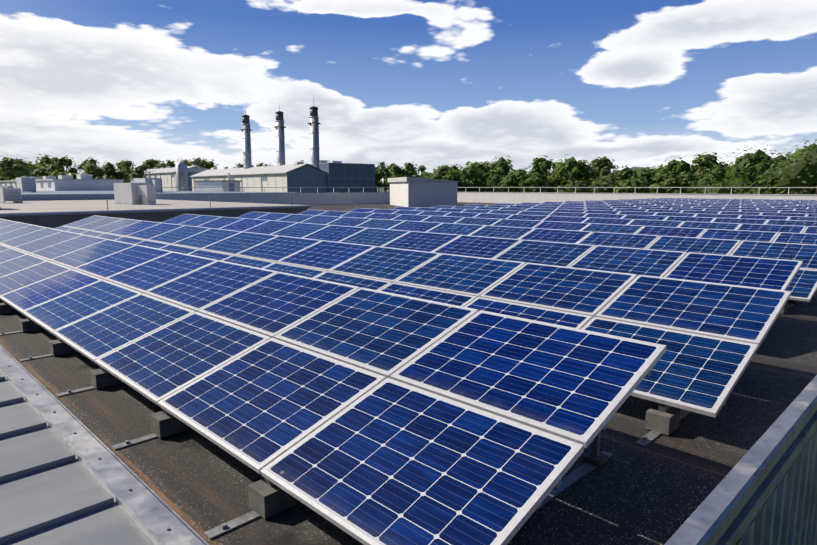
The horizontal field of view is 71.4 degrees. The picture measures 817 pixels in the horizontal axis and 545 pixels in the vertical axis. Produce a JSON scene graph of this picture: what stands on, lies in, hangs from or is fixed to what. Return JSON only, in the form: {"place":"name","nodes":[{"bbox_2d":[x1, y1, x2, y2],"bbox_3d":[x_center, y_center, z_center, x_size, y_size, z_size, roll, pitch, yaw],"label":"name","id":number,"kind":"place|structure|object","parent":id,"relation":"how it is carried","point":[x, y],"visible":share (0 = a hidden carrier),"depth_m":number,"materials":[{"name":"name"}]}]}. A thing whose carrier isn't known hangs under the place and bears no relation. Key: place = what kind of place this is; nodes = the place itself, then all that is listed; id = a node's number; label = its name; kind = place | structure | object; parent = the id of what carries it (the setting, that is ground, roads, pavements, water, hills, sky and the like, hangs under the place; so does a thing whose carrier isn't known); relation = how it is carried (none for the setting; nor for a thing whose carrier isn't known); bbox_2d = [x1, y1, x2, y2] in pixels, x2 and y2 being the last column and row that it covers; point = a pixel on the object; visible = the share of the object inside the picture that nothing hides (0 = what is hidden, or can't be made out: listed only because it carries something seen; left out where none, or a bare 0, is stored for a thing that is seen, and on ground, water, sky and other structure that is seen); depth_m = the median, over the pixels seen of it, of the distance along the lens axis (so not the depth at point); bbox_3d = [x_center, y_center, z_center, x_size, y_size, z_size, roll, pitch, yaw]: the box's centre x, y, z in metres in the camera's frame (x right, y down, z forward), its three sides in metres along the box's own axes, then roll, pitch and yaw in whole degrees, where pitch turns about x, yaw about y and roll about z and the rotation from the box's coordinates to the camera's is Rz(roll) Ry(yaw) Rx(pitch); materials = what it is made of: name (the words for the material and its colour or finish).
{"place":"outdoors","nodes":[
{"label":"outdoors","id":0,"kind":"place"},
{"bbox_2d":[21,191,297,200],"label":"parapet wall","id":1,"kind":"structure","parent":0,"point":[63,195],"depth_m":44.37,"materials":[{"name":"grey concrete"}]},
{"bbox_2d":[16,176,35,191],"bbox_3d":[-37.929,-8.722,56.440,1.200,1.620,2.200,-8,12,-44],"label":"rooftop unit","id":2,"kind":"object","parent":1,"relation":"on","point":[26,183],"visible":0.94,"depth_m":55.71,"materials":[{"name":"metal"}]},
{"bbox_2d":[0,174,124,190],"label":"white building","id":3,"kind":"structure","parent":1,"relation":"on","point":[84,182],"depth_m":82.44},
{"bbox_2d":[133,178,162,192],"bbox_3d":[-24.896,-8.354,54.734,1.600,1.400,3.930,-8,12,-44],"label":"rooftop unit","id":4,"kind":"object","parent":1,"relation":"on","point":[156,182],"visible":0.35,"depth_m":53.63,"materials":[{"name":"metal"}]},
{"bbox_2d":[193,173,241,191],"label":"roof hut","id":5,"kind":"object","parent":1,"relation":"on","point":[217,183],"visible":0.81,"depth_m":70.03,"materials":[{"name":"metal"}]},
{"bbox_2d":[175,157,188,190],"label":"process silos","id":6,"kind":"object","parent":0,"point":[181,174],"visible":0.48,"depth_m":186.98,"materials":[{"name":"metal"}]},
{"bbox_2d":[0,202,816,544],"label":"roof","id":7,"kind":"structure","parent":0,"point":[654,492],"depth_m":3.77,"materials":[{"name":"black asphalt"}]},
{"bbox_2d":[0,198,816,544],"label":"solar array","id":8,"kind":"object","parent":7,"relation":"on","point":[470,374],"visible":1,"depth_m":4.86,"materials":[{"name":"blue"}]},
{"bbox_2d":[387,177,459,206],"bbox_3d":[1.278,-7.723,54.399,5.000,2.650,7.600,-2,9,-15],"label":"roof plant room","id":9,"kind":"object","parent":7,"relation":"on","point":[413,192],"visible":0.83,"depth_m":51.08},
{"bbox_2d":[0,0,816,180],"label":"sky","id":10,"kind":"structure","parent":0,"point":[431,84],"materials":[{"name":"blue"}]},
{"bbox_2d":[379,166,727,190],"bbox_3d":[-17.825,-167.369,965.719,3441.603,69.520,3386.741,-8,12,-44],"label":"distant hills","id":11,"kind":"structure","parent":0,"point":[632,168],"depth_m":1578.99,"materials":[{"name":"green plant"}]},
{"label":"ground","id":12,"kind":"structure","parent":0,"visible":0},
{"bbox_2d":[0,159,31,179],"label":"tree","id":13,"kind":"object","parent":12,"relation":"on","point":[13,177],"visible":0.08,"depth_m":131.21,"materials":[{"name":"green plant"}]},
{"bbox_2d":[0,154,32,180],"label":"tree","id":14,"kind":"object","parent":12,"relation":"on","point":[11,166],"visible":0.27,"depth_m":113.85,"materials":[{"name":"green plant"}]},
{"bbox_2d":[0,166,33,180],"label":"tree","id":15,"kind":"object","parent":12,"relation":"on","point":[22,175],"visible":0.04,"depth_m":168.69,"materials":[{"name":"green plant"}]},
{"bbox_2d":[29,161,51,177],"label":"tree","id":16,"kind":"object","parent":12,"relation":"on","point":[32,171],"visible":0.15,"depth_m":186.05,"materials":[{"name":"green plant"}]},
{"bbox_2d":[30,153,54,169],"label":"tree","id":17,"kind":"object","parent":12,"relation":"on","point":[46,159],"visible":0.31,"depth_m":224.46,"materials":[{"name":"green plant"}]},
{"bbox_2d":[33,162,70,178],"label":"tree","id":18,"kind":"object","parent":12,"relation":"on","point":[44,171],"visible":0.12,"depth_m":169.84,"materials":[{"name":"green plant"}]},
{"bbox_2d":[49,169,76,178],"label":"tree","id":19,"kind":"object","parent":12,"relation":"on","point":[63,173],"visible":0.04,"depth_m":131.16,"materials":[{"name":"green plant"}]},
{"bbox_2d":[51,155,80,174],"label":"tree","id":20,"kind":"object","parent":12,"relation":"on","point":[62,161],"visible":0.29,"depth_m":239.71,"materials":[{"name":"green plant"}]},
{"bbox_2d":[76,157,103,178],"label":"tree","id":21,"kind":"object","parent":12,"relation":"on","point":[84,162],"visible":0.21,"depth_m":283.23,"materials":[{"name":"green plant"}]},
{"bbox_2d":[83,164,101,178],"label":"tree","id":22,"kind":"object","parent":12,"relation":"on","point":[92,169],"visible":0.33,"depth_m":219.10,"materials":[{"name":"green plant"}]},
{"bbox_2d":[82,166,103,177],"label":"tree","id":23,"kind":"object","parent":12,"relation":"on","point":[100,174],"visible":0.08,"depth_m":229.38,"materials":[{"name":"green plant"}]},
{"bbox_2d":[0,345,208,544],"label":"metal roof","id":24,"kind":"structure","parent":12,"relation":"on","point":[67,477],"depth_m":2.92,"materials":[{"name":"grey metal"}]},
{"bbox_2d":[95,160,117,178],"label":"tree","id":25,"kind":"object","parent":12,"relation":"on","point":[107,172],"visible":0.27,"depth_m":228.90,"materials":[{"name":"green plant"}]},
{"bbox_2d":[101,165,124,178],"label":"tree","id":26,"kind":"object","parent":12,"relation":"on","point":[113,173],"visible":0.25,"depth_m":230.17,"materials":[{"name":"green plant"}]},
{"bbox_2d":[113,158,134,182],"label":"tree","id":27,"kind":"object","parent":12,"relation":"on","point":[122,174],"visible":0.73,"depth_m":233.03,"materials":[{"name":"green plant"}]},
{"bbox_2d":[116,162,133,176],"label":"tree","id":28,"kind":"object","parent":12,"relation":"on","point":[119,166],"visible":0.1,"depth_m":259.95,"materials":[{"name":"green plant"}]},
{"bbox_2d":[129,163,148,179],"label":"tree","id":29,"kind":"object","parent":12,"relation":"on","point":[139,170],"visible":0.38,"depth_m":224.00,"materials":[{"name":"green plant"}]},
{"bbox_2d":[143,158,160,169],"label":"tree","id":30,"kind":"object","parent":12,"relation":"on","point":[151,162],"visible":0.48,"depth_m":288.61,"materials":[{"name":"green plant"}]},
{"bbox_2d":[0,195,310,228],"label":"roof block","id":31,"kind":"structure","parent":12,"relation":"on","point":[53,214],"depth_m":26.61,"materials":[{"name":"grey concrete"}]},
{"bbox_2d":[0,186,22,202],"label":"rooftop unit","id":32,"kind":"object","parent":31,"relation":"on","point":[10,193],"visible":1,"depth_m":34.34,"materials":[{"name":"metal"}]},
{"bbox_2d":[113,183,155,204],"bbox_3d":[-15.330,-4.457,32.134,2.730,1.200,1.200,6,10,33],"label":"rooftop unit","id":33,"kind":"object","parent":31,"relation":"on","point":[133,193],"visible":1,"depth_m":31.59,"materials":[{"name":"metal"}]},
{"bbox_2d":[155,163,166,168],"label":"tree","id":34,"kind":"object","parent":12,"relation":"on","point":[160,165],"depth_m":255.17,"materials":[{"name":"green plant"}]},
{"bbox_2d":[165,160,174,167],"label":"tree","id":35,"kind":"object","parent":12,"relation":"on","point":[170,163],"visible":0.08,"depth_m":229.06,"materials":[{"name":"green plant"}]},
{"bbox_2d":[141,164,210,190],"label":"factory hall","id":36,"kind":"structure","parent":12,"relation":"on","point":[167,175],"depth_m":202.99,"materials":[{"name":"beige metal"}]},
{"bbox_2d":[181,159,190,165],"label":"tree","id":37,"kind":"object","parent":12,"relation":"on","point":[185,161],"visible":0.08,"depth_m":310.77,"materials":[{"name":"green plant"}]},
{"bbox_2d":[187,159,218,168],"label":"tree","id":38,"kind":"object","parent":12,"relation":"on","point":[206,164],"visible":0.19,"depth_m":229.88,"materials":[{"name":"green plant"}]},
{"bbox_2d":[240,109,251,168],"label":"chimney stack","id":39,"kind":"object","parent":12,"relation":"on","point":[246,138],"visible":0.54,"depth_m":160.10,"materials":[{"name":"metal"}]},
{"bbox_2d":[190,162,326,192],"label":"factory hall","id":40,"kind":"structure","parent":12,"relation":"on","point":[297,174],"depth_m":142.03,"materials":[{"name":"grey metal"}]},
{"bbox_2d":[274,108,285,164],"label":"chimney stack","id":41,"kind":"object","parent":12,"relation":"on","point":[280,139],"visible":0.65,"depth_m":152.61,"materials":[{"name":"metal"}]},
{"bbox_2d":[308,98,320,167],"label":"chimney stack","id":42,"kind":"object","parent":12,"relation":"on","point":[314,123],"visible":0.6,"depth_m":143.65,"materials":[{"name":"metal"}]},
{"bbox_2d":[318,160,374,192],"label":"building","id":43,"kind":"structure","parent":12,"relation":"on","point":[340,174],"depth_m":145.29,"materials":[{"name":"metal"}]},
{"bbox_2d":[375,171,385,191],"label":"tree","id":44,"kind":"object","parent":12,"relation":"on","point":[377,183],"visible":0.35,"depth_m":250.14,"materials":[{"name":"green plant"}]},
{"bbox_2d":[376,162,393,191],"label":"tree","id":45,"kind":"object","parent":12,"relation":"on","point":[382,168],"visible":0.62,"depth_m":275.24,"materials":[{"name":"green plant"}]},
{"bbox_2d":[384,162,396,188],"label":"tree","id":46,"kind":"object","parent":12,"relation":"on","point":[391,165],"visible":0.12,"depth_m":303.34,"materials":[{"name":"green plant"}]},
{"bbox_2d":[389,165,414,177],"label":"tree","id":47,"kind":"object","parent":12,"relation":"on","point":[396,170],"visible":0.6,"depth_m":247.52,"materials":[{"name":"green plant"}]},
{"bbox_2d":[388,161,418,186],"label":"tree","id":48,"kind":"object","parent":12,"relation":"on","point":[409,166],"visible":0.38,"depth_m":263.63,"materials":[{"name":"green plant"}]},
{"bbox_2d":[414,165,428,175],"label":"tree","id":49,"kind":"object","parent":12,"relation":"on","point":[421,168],"visible":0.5,"depth_m":358.12,"materials":[{"name":"green plant"}]},
{"bbox_2d":[422,165,454,179],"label":"tree","id":50,"kind":"object","parent":12,"relation":"on","point":[439,173],"visible":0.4,"depth_m":160.59,"materials":[{"name":"green plant"}]},
{"bbox_2d":[432,164,460,173],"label":"tree","id":51,"kind":"object","parent":12,"relation":"on","point":[454,167],"visible":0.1,"depth_m":184.82,"materials":[{"name":"green plant"}]},
{"bbox_2d":[441,169,470,191],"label":"tree","id":52,"kind":"object","parent":12,"relation":"on","point":[455,176],"visible":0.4,"depth_m":143.73,"materials":[{"name":"green plant"}]},
{"bbox_2d":[457,161,498,191],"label":"tree","id":53,"kind":"object","parent":12,"relation":"on","point":[473,176],"visible":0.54,"depth_m":144.56,"materials":[{"name":"green plant"}]},
{"bbox_2d":[462,162,494,186],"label":"tree","id":54,"kind":"object","parent":12,"relation":"on","point":[480,166],"visible":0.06,"depth_m":168.47,"materials":[{"name":"green plant"}]},
{"bbox_2d":[155,192,816,204],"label":"parapet wall","id":55,"kind":"structure","parent":12,"relation":"on","point":[380,197],"depth_m":55.58,"materials":[{"name":"grey concrete"}]},
{"bbox_2d":[155,187,389,193],"bbox_3d":[-8.419,-8.403,57.851,34.420,0.550,0.100,-8,12,-44],"label":"parapet rail","id":56,"kind":"object","parent":55,"relation":"on","point":[272,187],"visible":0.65,"depth_m":53.33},
{"bbox_2d":[457,187,816,193],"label":"parapet rail","id":57,"kind":"object","parent":55,"relation":"on","point":[635,187],"visible":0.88,"depth_m":52.81,"materials":[{"name":"grey metal"}]},
{"bbox_2d":[480,161,492,180],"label":"tree","id":58,"kind":"object","parent":12,"relation":"on","point":[483,163],"visible":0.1,"depth_m":223.98,"materials":[{"name":"green plant"}]},
{"bbox_2d":[484,156,513,191],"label":"tree","id":59,"kind":"object","parent":12,"relation":"on","point":[499,169],"visible":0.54,"depth_m":162.34,"materials":[{"name":"green plant"}]},
{"bbox_2d":[496,169,531,191],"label":"tree","id":60,"kind":"object","parent":12,"relation":"on","point":[515,178],"visible":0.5,"depth_m":144.83,"materials":[{"name":"green plant"}]},
{"bbox_2d":[519,155,555,191],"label":"tree","id":61,"kind":"object","parent":12,"relation":"on","point":[537,178],"visible":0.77,"depth_m":139.59,"materials":[{"name":"green plant"}]},
{"bbox_2d":[523,174,562,191],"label":"tree","id":62,"kind":"object","parent":12,"relation":"on","point":[550,183],"visible":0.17,"depth_m":167.75,"materials":[{"name":"green plant"}]},
{"bbox_2d":[547,166,572,192],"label":"tree","id":63,"kind":"object","parent":12,"relation":"on","point":[554,171],"visible":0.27,"depth_m":167.39,"materials":[{"name":"green plant"}]},
{"bbox_2d":[554,154,596,192],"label":"tree","id":64,"kind":"object","parent":12,"relation":"on","point":[573,169],"visible":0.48,"depth_m":142.85,"materials":[{"name":"green plant"}]},
{"bbox_2d":[582,161,614,191],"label":"tree","id":65,"kind":"object","parent":12,"relation":"on","point":[589,178],"visible":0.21,"depth_m":150.10,"materials":[{"name":"green plant"}]},
{"bbox_2d":[589,156,618,177],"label":"tree","id":66,"kind":"object","parent":12,"relation":"on","point":[603,161],"visible":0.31,"depth_m":176.12,"materials":[{"name":"green plant"}]},
{"bbox_2d":[589,164,649,192],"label":"tree","id":67,"kind":"object","parent":12,"relation":"on","point":[606,178],"visible":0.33,"depth_m":135.06,"materials":[{"name":"green plant"}]},
{"bbox_2d":[612,176,646,192],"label":"tree","id":68,"kind":"object","parent":12,"relation":"on","point":[632,181],"visible":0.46,"depth_m":128.18,"materials":[{"name":"green plant"}]},
{"bbox_2d":[613,168,648,192],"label":"tree","id":69,"kind":"object","parent":12,"relation":"on","point":[615,171],"visible":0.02,"depth_m":162.81,"materials":[{"name":"green plant"}]},
{"bbox_2d":[636,167,671,192],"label":"tree","id":70,"kind":"object","parent":12,"relation":"on","point":[645,174],"visible":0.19,"depth_m":158.57,"materials":[{"name":"green plant"}]},
{"bbox_2d":[647,157,699,193],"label":"tree","id":71,"kind":"object","parent":12,"relation":"on","point":[676,167],"visible":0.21,"depth_m":155.12,"materials":[{"name":"green plant"}]},
{"bbox_2d":[649,171,698,193],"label":"tree","id":72,"kind":"object","parent":12,"relation":"on","point":[685,180],"visible":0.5,"depth_m":136.75,"materials":[{"name":"green plant"}]},
{"bbox_2d":[692,152,732,181],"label":"tree","id":73,"kind":"object","parent":12,"relation":"on","point":[702,161],"visible":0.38,"depth_m":153.24,"materials":[{"name":"green plant"}]},
{"bbox_2d":[688,163,749,193],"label":"tree","id":74,"kind":"object","parent":12,"relation":"on","point":[719,171],"visible":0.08,"depth_m":108.94,"materials":[{"name":"green plant"}]},
{"bbox_2d":[664,375,816,544],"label":"parapet wall","id":75,"kind":"structure","parent":12,"relation":"on","point":[764,492],"depth_m":2.83,"materials":[{"name":"grey metal"}]},
{"bbox_2d":[700,146,797,193],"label":"tree","id":76,"kind":"object","parent":12,"relation":"on","point":[755,168],"visible":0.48,"depth_m":92.49,"materials":[{"name":"green plant"}]},
{"bbox_2d":[762,138,816,193],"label":"tree","id":77,"kind":"object","parent":12,"relation":"on","point":[801,171],"visible":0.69,"depth_m":81.05,"materials":[{"name":"green plant"}]}
]}

